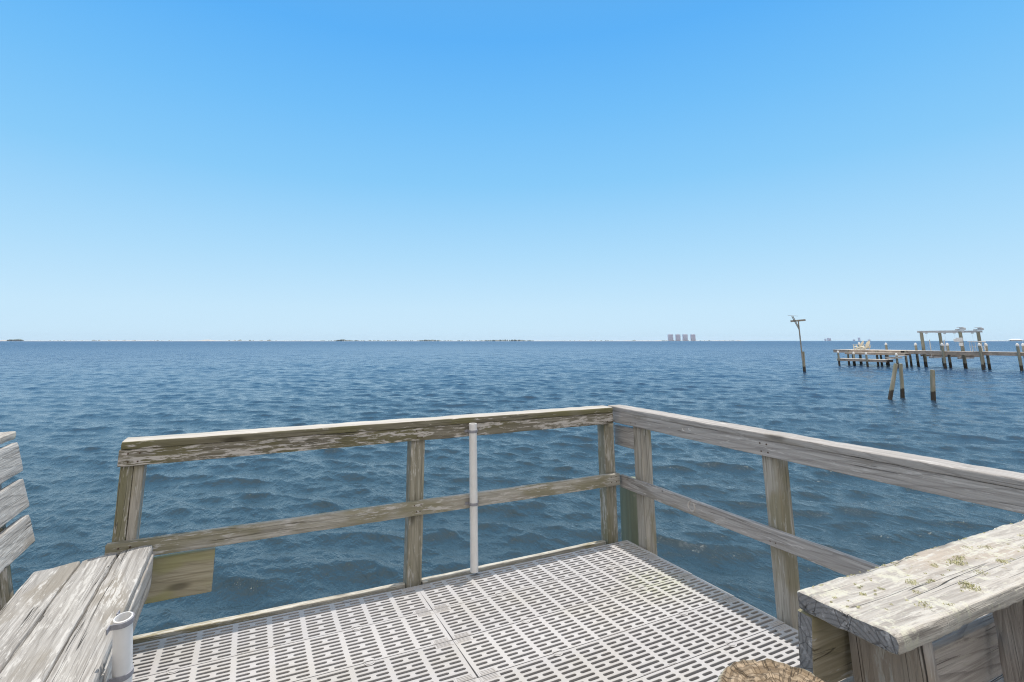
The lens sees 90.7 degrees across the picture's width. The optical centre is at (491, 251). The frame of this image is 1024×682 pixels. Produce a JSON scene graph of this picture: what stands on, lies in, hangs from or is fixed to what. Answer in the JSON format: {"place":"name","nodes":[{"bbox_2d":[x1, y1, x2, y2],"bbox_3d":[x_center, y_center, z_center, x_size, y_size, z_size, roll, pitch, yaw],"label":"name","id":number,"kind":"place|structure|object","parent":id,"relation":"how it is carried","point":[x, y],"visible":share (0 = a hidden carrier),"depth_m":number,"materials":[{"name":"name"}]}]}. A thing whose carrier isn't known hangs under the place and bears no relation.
{"place":"outdoors","nodes":[
{"label":"outdoors","id":0,"kind":"place"},
{"bbox_2d":[0,340,640,340],"bbox_3d":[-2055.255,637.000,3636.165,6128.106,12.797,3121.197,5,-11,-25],"label":"beach","id":1,"kind":"structure","parent":0,"point":[197,340],"depth_m":3503.57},
{"bbox_2d":[0,341,1023,635],"bbox_3d":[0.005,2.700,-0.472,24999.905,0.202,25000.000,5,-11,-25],"label":"water","id":2,"kind":"structure","parent":0,"point":[74,415],"depth_m":13.19,"materials":[{"name":"blue liquid"}]},
{"bbox_2d":[132,477,799,681],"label":"pier deck","id":3,"kind":"structure","parent":2,"relation":"in","point":[627,608],"depth_m":2.54,"materials":[{"name":"white plastic"}]},
{"bbox_2d":[0,431,153,681],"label":"bench","id":4,"kind":"object","parent":3,"relation":"on","point":[55,622],"visible":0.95,"depth_m":1.99,"materials":[{"name":"grey wood"}]},
{"bbox_2d":[106,610,134,681],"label":"rod holder","id":5,"kind":"object","parent":4,"relation":"attached to","point":[121,627],"visible":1,"depth_m":1.59,"materials":[{"name":"white plastic"}]},
{"bbox_2d":[104,405,619,603],"bbox_3d":[-0.526,1.832,3.096,3.237,1.545,0.142,5,-11,-25],"label":"railing","id":6,"kind":"object","parent":3,"relation":"attached to","point":[188,572],"visible":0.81,"depth_m":2.93,"materials":[{"name":"brown wood"}]},
{"bbox_2d":[465,423,478,572],"bbox_3d":[-0.121,1.559,3.231,0.103,0.889,0.057,5,-11,-25],"label":"rod holder","id":7,"kind":"object","parent":6,"relation":"attached to","point":[474,500],"visible":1,"depth_m":3.21,"materials":[{"name":"white plastic"}]},
{"bbox_2d":[608,405,1023,629],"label":"railing","id":8,"kind":"object","parent":3,"relation":"attached to","point":[980,485],"visible":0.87,"depth_m":2.69,"materials":[{"name":"grey wood"}]},
{"bbox_2d":[797,520,1023,681],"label":"bench","id":9,"kind":"object","parent":3,"relation":"on","point":[953,611],"visible":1,"depth_m":1.11,"materials":[{"name":"grey wood"}]},
{"bbox_2d":[717,658,823,681],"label":"piling","id":10,"kind":"object","parent":2,"relation":"in","point":[764,670],"visible":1,"depth_m":0.99,"materials":[{"name":"brown wood"}]},
{"bbox_2d":[789,315,805,370],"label":"pole","id":11,"kind":"object","parent":2,"relation":"in","point":[802,352],"visible":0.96,"depth_m":45.61,"materials":[{"name":"brown wood"}]},
{"bbox_2d":[888,363,897,399],"bbox_3d":[19.009,6.762,24.085,1.013,2.848,0.184,0,-10,-1],"label":"piling","id":12,"kind":"object","parent":2,"relation":"in","point":[892,382],"visible":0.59,"depth_m":24.13,"materials":[{"name":"grey wood"}]},
{"bbox_2d":[899,363,904,397],"bbox_3d":[20.052,6.903,24.709,0.418,2.845,0.188,0,-10,3],"label":"piling","id":13,"kind":"object","parent":2,"relation":"in","point":[902,392],"visible":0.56,"depth_m":24.75,"materials":[{"name":"grey wood"}]},
{"bbox_2d":[833,342,1023,370],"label":"pier","id":14,"kind":"structure","parent":2,"relation":"in","point":[886,352],"depth_m":53.11,"materials":[{"name":"grey wood"}]},
{"bbox_2d":[853,341,863,349],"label":"lounge chair","id":15,"kind":"object","parent":14,"relation":"on","point":[861,344],"visible":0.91,"depth_m":59.72,"materials":[{"name":"beige paint"}]},
{"bbox_2d":[859,341,869,349],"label":"lounge chair","id":16,"kind":"object","parent":14,"relation":"on","point":[867,346],"visible":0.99,"depth_m":58.47,"materials":[{"name":"beige paint"}]},
{"bbox_2d":[967,341,985,351],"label":"cleaning table","id":17,"kind":"object","parent":14,"relation":"on","point":[975,345],"visible":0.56,"depth_m":49.84,"materials":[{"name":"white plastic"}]},
{"bbox_2d":[930,370,935,399],"bbox_3d":[20.481,6.800,23.454,0.455,2.615,0.205,0,-10,2],"label":"piling","id":18,"kind":"object","parent":2,"relation":"in","point":[932,386],"visible":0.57,"depth_m":23.51,"materials":[{"name":"grey wood"}]},
{"bbox_2d":[917,327,985,367],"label":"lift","id":19,"kind":"object","parent":2,"relation":"in","point":[960,331],"visible":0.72,"depth_m":53.29,"materials":[{"name":"metal"}]},
{"bbox_2d":[0,0,1023,340],"label":"sky","id":20,"kind":"structure","parent":0,"point":[174,170],"materials":[{"name":"blue"}]},
{"bbox_2d":[667,334,672,340],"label":"apartment tower","id":21,"kind":"structure","parent":0,"point":[670,337],"depth_m":4929.85,"materials":[{"name":"concrete"}]},
{"bbox_2d":[675,334,680,340],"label":"apartment tower","id":22,"kind":"structure","parent":0,"point":[677,337],"depth_m":4929.87,"materials":[{"name":"concrete"}]},
{"bbox_2d":[624,340,741,340],"bbox_3d":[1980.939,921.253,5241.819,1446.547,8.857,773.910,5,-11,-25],"label":"beach","id":23,"kind":"structure","parent":0,"point":[682,340],"depth_m":5167.31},
{"bbox_2d":[7,339,1023,340],"bbox_3d":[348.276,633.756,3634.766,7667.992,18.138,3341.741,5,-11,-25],"label":"dune scrub","id":24,"kind":"object","parent":23,"relation":"on","point":[369,340],"visible":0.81,"depth_m":3478.34,"materials":[{"name":"green plant"}]},
{"bbox_2d":[682,334,687,340],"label":"apartment tower","id":25,"kind":"structure","parent":0,"point":[684,337],"depth_m":4931.26,"materials":[{"name":"concrete"}]},
{"bbox_2d":[690,334,695,340],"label":"apartment tower","id":26,"kind":"structure","parent":0,"point":[692,337],"depth_m":4929.87,"materials":[{"name":"concrete"}]}
]}

